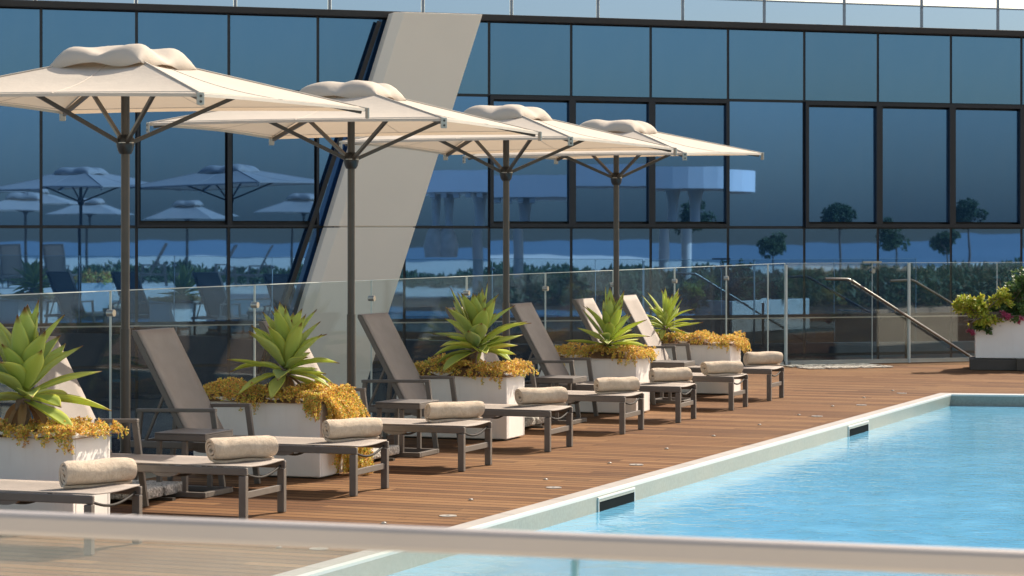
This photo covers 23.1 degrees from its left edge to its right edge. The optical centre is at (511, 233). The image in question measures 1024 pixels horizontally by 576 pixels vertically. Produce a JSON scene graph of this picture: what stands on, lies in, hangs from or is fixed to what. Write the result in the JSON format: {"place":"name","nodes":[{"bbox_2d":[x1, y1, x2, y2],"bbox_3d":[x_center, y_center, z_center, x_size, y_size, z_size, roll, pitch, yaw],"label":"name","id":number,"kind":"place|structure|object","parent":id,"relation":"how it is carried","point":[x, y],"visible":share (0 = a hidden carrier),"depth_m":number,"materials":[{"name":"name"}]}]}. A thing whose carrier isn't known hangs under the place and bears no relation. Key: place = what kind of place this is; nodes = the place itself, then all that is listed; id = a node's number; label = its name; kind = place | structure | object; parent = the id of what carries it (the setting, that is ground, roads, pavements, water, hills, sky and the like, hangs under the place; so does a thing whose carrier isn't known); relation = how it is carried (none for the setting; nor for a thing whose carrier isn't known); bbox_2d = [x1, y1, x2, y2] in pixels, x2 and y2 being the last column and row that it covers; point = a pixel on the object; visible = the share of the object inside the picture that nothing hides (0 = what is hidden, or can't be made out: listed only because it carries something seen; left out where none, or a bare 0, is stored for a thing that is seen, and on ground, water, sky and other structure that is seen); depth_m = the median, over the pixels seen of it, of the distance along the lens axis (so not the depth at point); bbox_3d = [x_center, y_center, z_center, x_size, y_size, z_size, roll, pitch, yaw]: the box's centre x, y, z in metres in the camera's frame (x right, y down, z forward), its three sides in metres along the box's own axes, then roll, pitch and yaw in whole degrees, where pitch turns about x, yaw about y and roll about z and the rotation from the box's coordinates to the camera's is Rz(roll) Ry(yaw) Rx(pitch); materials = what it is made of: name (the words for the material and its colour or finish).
{"place":"outdoors","nodes":[
{"label":"outdoors","id":0,"kind":"place"},
{"bbox_2d":[0,362,939,575],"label":"deck","id":1,"kind":"structure","parent":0,"point":[426,491],"depth_m":20.00,"materials":[{"name":"brown wood"}]},
{"bbox_2d":[0,427,109,513],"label":"planter box","id":2,"kind":"object","parent":1,"relation":"on","point":[33,460],"visible":0.39,"depth_m":16.56,"materials":[{"name":"white concrete"}]},
{"bbox_2d":[0,300,111,431],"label":"agave","id":3,"kind":"object","parent":2,"relation":"in","point":[30,358],"visible":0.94,"depth_m":16.70,"materials":[{"name":"green plant"}]},
{"bbox_2d":[0,415,128,454],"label":"trailing succulent","id":4,"kind":"object","parent":2,"relation":"in","point":[60,431],"visible":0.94,"depth_m":16.55,"materials":[{"name":"yellow plant"}]},
{"bbox_2d":[0,479,141,555],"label":"sun lounger","id":5,"kind":"object","parent":1,"relation":"on","point":[36,490],"visible":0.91,"depth_m":15.40,"materials":[{"name":"fabric"}]},
{"bbox_2d":[59,457,136,488],"bbox_3d":[-2.603,1.504,15.717,0.516,0.178,0.173,0,0,-42],"label":"rolled towel","id":6,"kind":"object","parent":5,"relation":"on","point":[93,473],"visible":1,"depth_m":15.65,"materials":[{"name":"beige fabric"}]},
{"bbox_2d":[30,336,285,519],"bbox_3d":[-2.574,1.348,17.535,1.900,1.209,0.645,0,0,20],"label":"sun lounger","id":7,"kind":"object","parent":1,"relation":"on","point":[168,466],"visible":0.48,"depth_m":17.48,"materials":[{"name":"fabric"}]},
{"bbox_2d":[205,435,278,463],"bbox_3d":[-1.879,1.503,17.419,0.499,0.180,0.173,0,0,-33],"label":"rolled towel","id":8,"kind":"object","parent":7,"relation":"on","point":[222,450],"visible":1,"depth_m":17.35,"materials":[{"name":"beige fabric"}]},
{"bbox_2d":[0,44,368,501],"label":"parasol","id":9,"kind":"object","parent":1,"relation":"on","point":[123,80],"visible":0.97,"depth_m":18.35,"materials":[{"name":"beige fabric"}]},
{"bbox_2d":[155,428,232,497],"bbox_3d":[-2.370,1.710,18.692,0.420,0.471,0.460,0,0,20],"label":"side table","id":10,"kind":"object","parent":1,"relation":"on","point":[184,436],"visible":0.77,"depth_m":18.54,"materials":[{"name":"grey metal"}]},
{"bbox_2d":[131,328,388,495],"bbox_3d":[-1.938,1.348,19.156,1.900,1.209,0.645,0,0,20],"label":"sun lounger","id":11,"kind":"object","parent":1,"relation":"on","point":[185,398],"visible":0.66,"depth_m":19.16,"materials":[{"name":"fabric"}]},
{"bbox_2d":[322,417,382,442],"bbox_3d":[-1.226,1.504,19.182,0.496,0.178,0.168,0,0,-37],"label":"rolled towel","id":12,"kind":"object","parent":11,"relation":"on","point":[339,430],"visible":1,"depth_m":19.11,"materials":[{"name":"beige fabric"}]},
{"bbox_2d":[194,394,344,478],"bbox_3d":[-1.960,1.633,20.264,1.120,0.635,0.500,0,0,20],"label":"planter box","id":13,"kind":"object","parent":1,"relation":"on","point":[282,419],"visible":0.33,"depth_m":19.95,"materials":[{"name":"white concrete"}]},
{"bbox_2d":[227,301,339,400],"bbox_3d":[-1.837,1.004,20.218,0.922,0.906,0.929,0,0,0],"label":"agave","id":14,"kind":"object","parent":13,"relation":"in","point":[285,344],"visible":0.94,"depth_m":20.05,"materials":[{"name":"green plant"}]},
{"bbox_2d":[203,377,373,474],"bbox_3d":[-1.867,1.560,20.245,1.455,0.778,0.834,0,0,20],"label":"trailing succulent","id":15,"kind":"object","parent":13,"relation":"in","point":[342,401],"visible":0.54,"depth_m":20.04,"materials":[{"name":"yellow plant"}]},
{"bbox_2d":[309,548,327,549],"bbox_3d":[-1.190,1.945,15.455,0.120,0.008,0.120,0,0,0],"label":"deck plate","id":16,"kind":"object","parent":1,"relation":"on","point":[318,549],"visible":0.64,"depth_m":15.43,"materials":[{"name":"metal"}]},
{"bbox_2d":[146,80,541,460],"bbox_3d":[-1.398,0.324,21.600,2.741,3.252,3.419,0,0,15],"label":"parasol","id":17,"kind":"object","parent":1,"relation":"on","point":[393,111],"visible":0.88,"depth_m":21.57,"materials":[{"name":"beige fabric"}]},
{"bbox_2d":[259,320,491,471],"bbox_3d":[-1.165,1.348,21.099,1.900,1.209,0.645,0,0,21],"label":"sun lounger","id":18,"kind":"object","parent":1,"relation":"on","point":[398,426],"visible":0.45,"depth_m":20.91,"materials":[{"name":"fabric"}]},
{"bbox_2d":[424,401,484,422],"bbox_3d":[-0.488,1.508,21.167,0.526,0.170,0.158,0,0,-29],"label":"rolled towel","id":19,"kind":"object","parent":18,"relation":"on","point":[435,412],"visible":1,"depth_m":21.10,"materials":[{"name":"beige fabric"}]},
{"bbox_2d":[0,263,785,452],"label":"glass balustrade","id":20,"kind":"object","parent":1,"relation":"on","point":[110,313],"visible":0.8,"depth_m":23.48,"materials":[{"name":"clear"}]},
{"bbox_2d":[375,399,438,456],"bbox_3d":[-0.919,1.710,22.032,0.420,0.471,0.460,0,0,20],"label":"side table","id":21,"kind":"object","parent":1,"relation":"on","point":[398,406],"visible":0.69,"depth_m":21.89,"materials":[{"name":"grey metal"}]},
{"bbox_2d":[439,514,456,516],"bbox_3d":[-0.441,1.945,17.260,0.120,0.008,0.120,0,0,0],"label":"deck plate","id":22,"kind":"object","parent":1,"relation":"on","point":[448,515],"visible":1,"depth_m":17.25,"materials":[{"name":"metal"}]},
{"bbox_2d":[397,371,523,440],"bbox_3d":[-0.491,1.633,23.926,1.120,0.635,0.500,0,0,20],"label":"planter box","id":23,"kind":"object","parent":1,"relation":"on","point":[504,428],"visible":0.41,"depth_m":23.62,"materials":[{"name":"white concrete"}]},
{"bbox_2d":[414,353,538,388],"bbox_3d":[-0.469,1.307,23.902,1.318,0.309,0.706,0,0,18],"label":"trailing succulent","id":24,"kind":"object","parent":23,"relation":"in","point":[482,368],"visible":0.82,"depth_m":23.68,"materials":[{"name":"yellow plant"}]},
{"bbox_2d":[432,284,529,372],"bbox_3d":[-0.288,0.975,23.835,0.948,0.993,1.043,0,0,0],"label":"agave","id":25,"kind":"object","parent":23,"relation":"in","point":[475,317],"visible":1,"depth_m":23.70,"materials":[{"name":"green plant"}]},
{"bbox_2d":[357,312,572,451],"bbox_3d":[-0.442,1.348,22.908,1.900,1.209,0.645,0,0,20],"label":"sun lounger","id":26,"kind":"object","parent":1,"relation":"on","point":[405,380],"visible":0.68,"depth_m":22.91,"materials":[{"name":"fabric"}]},
{"bbox_2d":[514,387,567,405],"bbox_3d":[0.271,1.504,23.035,0.493,0.178,0.168,0,0,-27],"label":"rolled towel","id":27,"kind":"object","parent":26,"relation":"on","point":[542,396],"visible":1,"depth_m":22.97,"materials":[{"name":"beige fabric"}]},
{"bbox_2d":[339,104,676,427],"bbox_3d":[-0.089,0.333,25.200,2.681,3.234,3.258,0,0,22],"label":"parasol","id":28,"kind":"object","parent":1,"relation":"on","point":[558,136],"visible":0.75,"depth_m":25.17,"materials":[{"name":"beige fabric"}]},
{"bbox_2d":[446,307,643,433],"bbox_3d":[0.312,1.348,24.891,1.900,1.209,0.645,0,0,20],"label":"sun lounger","id":29,"kind":"object","parent":1,"relation":"on","point":[579,396],"visible":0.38,"depth_m":24.73,"materials":[{"name":"fabric"}]},
{"bbox_2d":[594,376,639,393],"bbox_3d":[1.039,1.510,24.857,0.482,0.166,0.156,0,0,-28],"label":"rolled towel","id":30,"kind":"object","parent":29,"relation":"on","point":[607,385],"visible":1,"depth_m":24.79,"materials":[{"name":"beige fabric"}]},
{"bbox_2d":[546,486,560,488],"bbox_3d":[0.318,1.945,19.174,0.120,0.008,0.120,0,0,0],"label":"deck plate","id":31,"kind":"object","parent":1,"relation":"on","point":[553,487],"visible":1,"depth_m":19.15,"materials":[{"name":"metal"}]},
{"bbox_2d":[535,375,586,423],"bbox_3d":[0.499,1.710,25.746,0.420,0.471,0.460,0,0,20],"label":"side table","id":32,"kind":"object","parent":1,"relation":"on","point":[564,379],"visible":0.59,"depth_m":25.59,"materials":[{"name":"grey metal"}]},
{"bbox_2d":[538,352,649,413],"bbox_3d":[0.892,1.633,27.303,1.120,0.635,0.500,0,0,20],"label":"planter box","id":33,"kind":"object","parent":1,"relation":"on","point":[601,368],"visible":0.29,"depth_m":27.02,"materials":[{"name":"concrete"}]},
{"bbox_2d":[564,287,649,353],"bbox_3d":[1.030,1.067,27.252,0.938,0.971,1.002,0,0,0],"label":"agave","id":34,"kind":"object","parent":33,"relation":"in","point":[611,322],"visible":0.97,"depth_m":27.12,"materials":[{"name":"green plant"}]},
{"bbox_2d":[555,342,658,366],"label":"trailing succulent","id":35,"kind":"object","parent":33,"relation":"in","point":[568,349],"visible":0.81,"depth_m":27.05,"materials":[{"name":"yellow plant"}]},
{"bbox_2d":[510,302,696,422],"bbox_3d":[0.939,1.348,26.341,1.900,1.209,0.645,0,0,19],"label":"sun lounger","id":36,"kind":"object","parent":1,"relation":"on","point":[548,360],"visible":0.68,"depth_m":26.33,"materials":[{"name":"fabric"}]},
{"bbox_2d":[649,367,692,383],"bbox_3d":[1.679,1.507,26.517,0.486,0.172,0.161,0,0,-28],"label":"rolled towel","id":37,"kind":"object","parent":36,"relation":"on","point":[672,375],"visible":1,"depth_m":26.45,"materials":[{"name":"beige fabric"}]},
{"bbox_2d":[463,119,763,403],"bbox_3d":[1.185,0.331,28.600,2.674,3.239,3.277,0,0,21],"label":"parasol","id":38,"kind":"object","parent":1,"relation":"on","point":[684,146],"visible":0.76,"depth_m":28.48,"materials":[{"name":"beige fabric"}]},
{"bbox_2d":[572,298,747,409],"bbox_3d":[1.649,1.348,28.133,1.900,1.209,0.645,0,0,20],"label":"sun lounger","id":39,"kind":"object","parent":1,"relation":"on","point":[579,304],"visible":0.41,"depth_m":28.08,"materials":[{"name":"fabric"}]},
{"bbox_2d":[700,361,743,375],"bbox_3d":[2.345,1.510,27.984,0.476,0.166,0.172,0,0,-23],"label":"rolled towel","id":40,"kind":"object","parent":39,"relation":"on","point":[718,368],"visible":1,"depth_m":27.93,"materials":[{"name":"beige fabric"}]},
{"bbox_2d":[650,360,694,403],"bbox_3d":[1.843,1.710,28.839,0.420,0.471,0.460,0,0,20],"label":"side table","id":41,"kind":"object","parent":1,"relation":"on","point":[669,399],"visible":0.66,"depth_m":28.66,"materials":[{"name":"grey metal"}]},
{"bbox_2d":[650,341,740,394],"bbox_3d":[2.183,1.633,30.575,1.120,0.635,0.500,0,0,20],"label":"planter box","id":42,"kind":"object","parent":1,"relation":"on","point":[700,354],"visible":0.23,"depth_m":30.26,"materials":[{"name":"concrete"}]},
{"bbox_2d":[642,288,702,339],"bbox_3d":[1.910,1.089,30.624,0.860,0.859,0.762,0,0,0],"label":"agave","id":43,"kind":"object","parent":42,"relation":"in","point":[666,314],"visible":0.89,"depth_m":30.57,"materials":[{"name":"green plant"}]},
{"bbox_2d":[640,329,751,352],"bbox_3d":[2.215,1.338,30.545,1.346,0.341,0.747,0,0,17],"label":"trailing succulent","id":44,"kind":"object","parent":42,"relation":"in","point":[703,337],"visible":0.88,"depth_m":30.34,"materials":[{"name":"yellow plant"}]},
{"bbox_2d":[620,295,783,400],"bbox_3d":[2.224,1.348,29.701,1.900,1.209,0.645,0,0,20],"label":"sun lounger","id":45,"kind":"object","parent":1,"relation":"on","point":[632,305],"visible":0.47,"depth_m":29.71,"materials":[{"name":"fabric"}]},
{"bbox_2d":[743,351,782,365],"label":"rolled towel","id":46,"kind":"object","parent":45,"relation":"on","point":[769,358],"visible":1,"depth_m":29.82,"materials":[{"name":"beige fabric"}]},
{"bbox_2d":[785,261,1003,364],"bbox_3d":[6.445,1.187,38.052,5.176,1.527,0.250,0,0,-20],"label":"stair balustrade","id":47,"kind":"object","parent":1,"relation":"on","point":[907,336],"visible":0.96,"depth_m":37.75,"materials":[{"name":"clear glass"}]},
{"bbox_2d":[824,278,970,356],"bbox_3d":[5.829,1.298,37.671,2.534,1.277,0.121,0,0,-19],"label":"handrail","id":48,"kind":"object","parent":47,"relation":"attached to","point":[904,314],"visible":0.89,"depth_m":37.61,"materials":[{"name":"metal"}]},
{"bbox_2d":[890,279,968,313],"bbox_3d":[6.830,1.094,38.576,1.798,0.776,0.921,0,0,-19],"label":"handrail","id":49,"kind":"object","parent":47,"relation":"attached to","point":[924,287],"visible":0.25,"depth_m":38.87,"materials":[{"name":"metal"}]},
{"bbox_2d":[42,0,1023,30],"label":"sky","id":50,"kind":"structure","parent":0,"point":[696,10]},
{"bbox_2d":[319,396,1023,575],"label":"pool wall","id":51,"kind":"structure","parent":0,"point":[392,564],"depth_m":20.59,"materials":[{"name":"stone"}]},
{"bbox_2d":[597,487,634,511],"bbox_3d":[0.796,2.036,19.061,0.014,0.130,0.832,0,0,22],"label":"pool skimmer","id":52,"kind":"object","parent":51,"relation":"attached to","point":[615,499],"visible":1,"depth_m":19.03,"materials":[{"name":"plastic"}]},
{"bbox_2d":[272,393,1023,575],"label":"pool coping","id":53,"kind":"object","parent":51,"relation":"on","point":[335,564],"visible":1,"depth_m":19.38,"materials":[{"name":"beige stone"}]},
{"bbox_2d":[848,420,868,436],"bbox_3d":[3.595,2.036,25.988,0.013,0.130,0.852,0,0,22],"label":"pool skimmer","id":54,"kind":"object","parent":51,"relation":"attached to","point":[858,428],"visible":1,"depth_m":25.97,"materials":[{"name":"plastic"}]},
{"bbox_2d":[387,406,1023,575],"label":"pool water","id":55,"kind":"structure","parent":0,"point":[951,476],"depth_m":19.28,"materials":[{"name":"blue liquid"}]},
{"bbox_2d":[781,363,893,368],"bbox_3d":[4.752,1.937,36.475,1.415,0.018,0.940,0,0,-19],"label":"door mat","id":56,"kind":"object","parent":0,"point":[832,366],"depth_m":36.33,"materials":[{"name":"fabric"}]},
{"bbox_2d":[933,361,1023,393],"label":"deck far side","id":57,"kind":"structure","parent":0,"point":[958,377],"depth_m":33.38,"materials":[{"name":"brown wood"}]},
{"bbox_2d":[969,317,1023,370],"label":"planter box","id":58,"kind":"object","parent":57,"relation":"on","point":[1001,347],"visible":0.83,"depth_m":35.59,"materials":[{"name":"concrete"}]},
{"bbox_2d":[952,286,1015,331],"bbox_3d":[6.723,1.089,35.656,0.907,0.685,0.601,0,0,0],"label":"lime shrub","id":59,"kind":"object","parent":58,"relation":"in","point":[975,307],"visible":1,"depth_m":35.57,"materials":[{"name":"green plant"}]},
{"bbox_2d":[963,310,1023,335],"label":"flowering plant","id":60,"kind":"object","parent":58,"relation":"in","point":[1003,313],"visible":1,"depth_m":35.53,"materials":[{"name":"pink plant"}]},
{"bbox_2d":[972,266,1023,334],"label":"dark shrub","id":61,"kind":"object","parent":58,"relation":"in","point":[1016,288],"visible":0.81,"depth_m":35.72,"materials":[{"name":"green plant"}]},
{"label":"lower path","id":62,"kind":"structure","parent":0,"visible":0},
{"bbox_2d":[256,12,481,401],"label":"leaning pillar","id":63,"kind":"structure","parent":62,"relation":"on","point":[422,57],"depth_m":37.43,"materials":[{"name":"beige concrete"}]},
{"bbox_2d":[137,361,783,479],"bbox_3d":[-5.548,2.600,13.694,0.200,1.400,50.599,0,0,22],"label":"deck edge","id":64,"kind":"object","parent":62,"relation":"on","point":[149,474],"visible":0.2,"depth_m":20.03,"materials":[{"name":"wood"}]},
{"bbox_2d":[0,0,1023,455],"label":"glass office building","id":65,"kind":"structure","parent":62,"relation":"on","point":[894,150],"depth_m":38.93,"materials":[{"name":"blue glass"}]},
{"bbox_2d":[136,111,229,226],"bbox_3d":[-4.834,-1.101,36.861,1.376,2.021,0.081,0,0,-19],"label":"window","id":66,"kind":"structure","parent":65,"relation":"in","point":[180,172],"depth_m":36.87,"materials":[{"name":"blue glass"}]},
{"bbox_2d":[230,133,318,226],"bbox_3d":[-3.543,-1.101,37.317,1.361,2.021,0.082,0,0,-19],"label":"window","id":67,"kind":"structure","parent":65,"relation":"in","point":[275,182],"depth_m":37.33,"materials":[{"name":"blue glass"}]},
{"bbox_2d":[489,95,572,226],"bbox_3d":[0.291,-1.101,38.669,1.347,2.020,0.085,0,0,-19],"label":"window","id":68,"kind":"structure","parent":65,"relation":"in","point":[542,190],"depth_m":38.71,"materials":[{"name":"blue glass"}]},
{"bbox_2d":[134,0,1023,29],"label":"roof guardrail","id":69,"kind":"object","parent":65,"relation":"on","point":[921,5],"visible":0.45,"depth_m":40.74,"materials":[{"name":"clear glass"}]},
{"bbox_2d":[573,97,651,226],"bbox_3d":[1.556,-1.101,39.114,1.334,2.020,0.083,0,0,-19],"label":"window","id":70,"kind":"structure","parent":65,"relation":"in","point":[592,190],"depth_m":39.12,"materials":[{"name":"blue glass"}]},
{"bbox_2d":[652,98,729,226],"bbox_3d":[2.811,-1.101,39.556,1.328,2.020,0.083,0,0,-19],"label":"window","id":71,"kind":"structure","parent":65,"relation":"in","point":[696,188],"depth_m":39.58,"materials":[{"name":"blue glass"}]},
{"bbox_2d":[804,101,879,227],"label":"window","id":72,"kind":"structure","parent":65,"relation":"in","point":[842,145],"depth_m":40.45,"materials":[{"name":"blue glass"}]},
{"bbox_2d":[878,103,952,227],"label":"window","id":73,"kind":"structure","parent":65,"relation":"in","point":[916,145],"depth_m":40.91,"materials":[{"name":"blue glass"}]},
{"bbox_2d":[953,104,1022,227],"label":"window","id":74,"kind":"structure","parent":65,"relation":"in","point":[987,145],"depth_m":41.35,"materials":[{"name":"blue glass"}]},
{"bbox_2d":[1023,106,1023,227],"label":"window","id":75,"kind":"structure","parent":65,"relation":"in","point":[1023,106],"depth_m":41.50,"materials":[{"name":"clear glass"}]},
{"bbox_2d":[788,357,968,364],"bbox_3d":[9.133,2.600,39.005,10.665,1.400,0.160,0,0,-19],"label":"stair edge","id":76,"kind":"object","parent":62,"relation":"on","point":[799,362],"visible":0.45,"depth_m":37.67,"materials":[{"name":"concrete"}]},
{"label":"terrace","id":77,"kind":"structure","parent":0,"visible":0},
{"bbox_2d":[0,510,1023,575],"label":"foreground railing","id":78,"kind":"object","parent":77,"relation":"on","point":[963,561],"visible":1,"depth_m":4.68,"materials":[{"name":"grey metal"}]}
]}

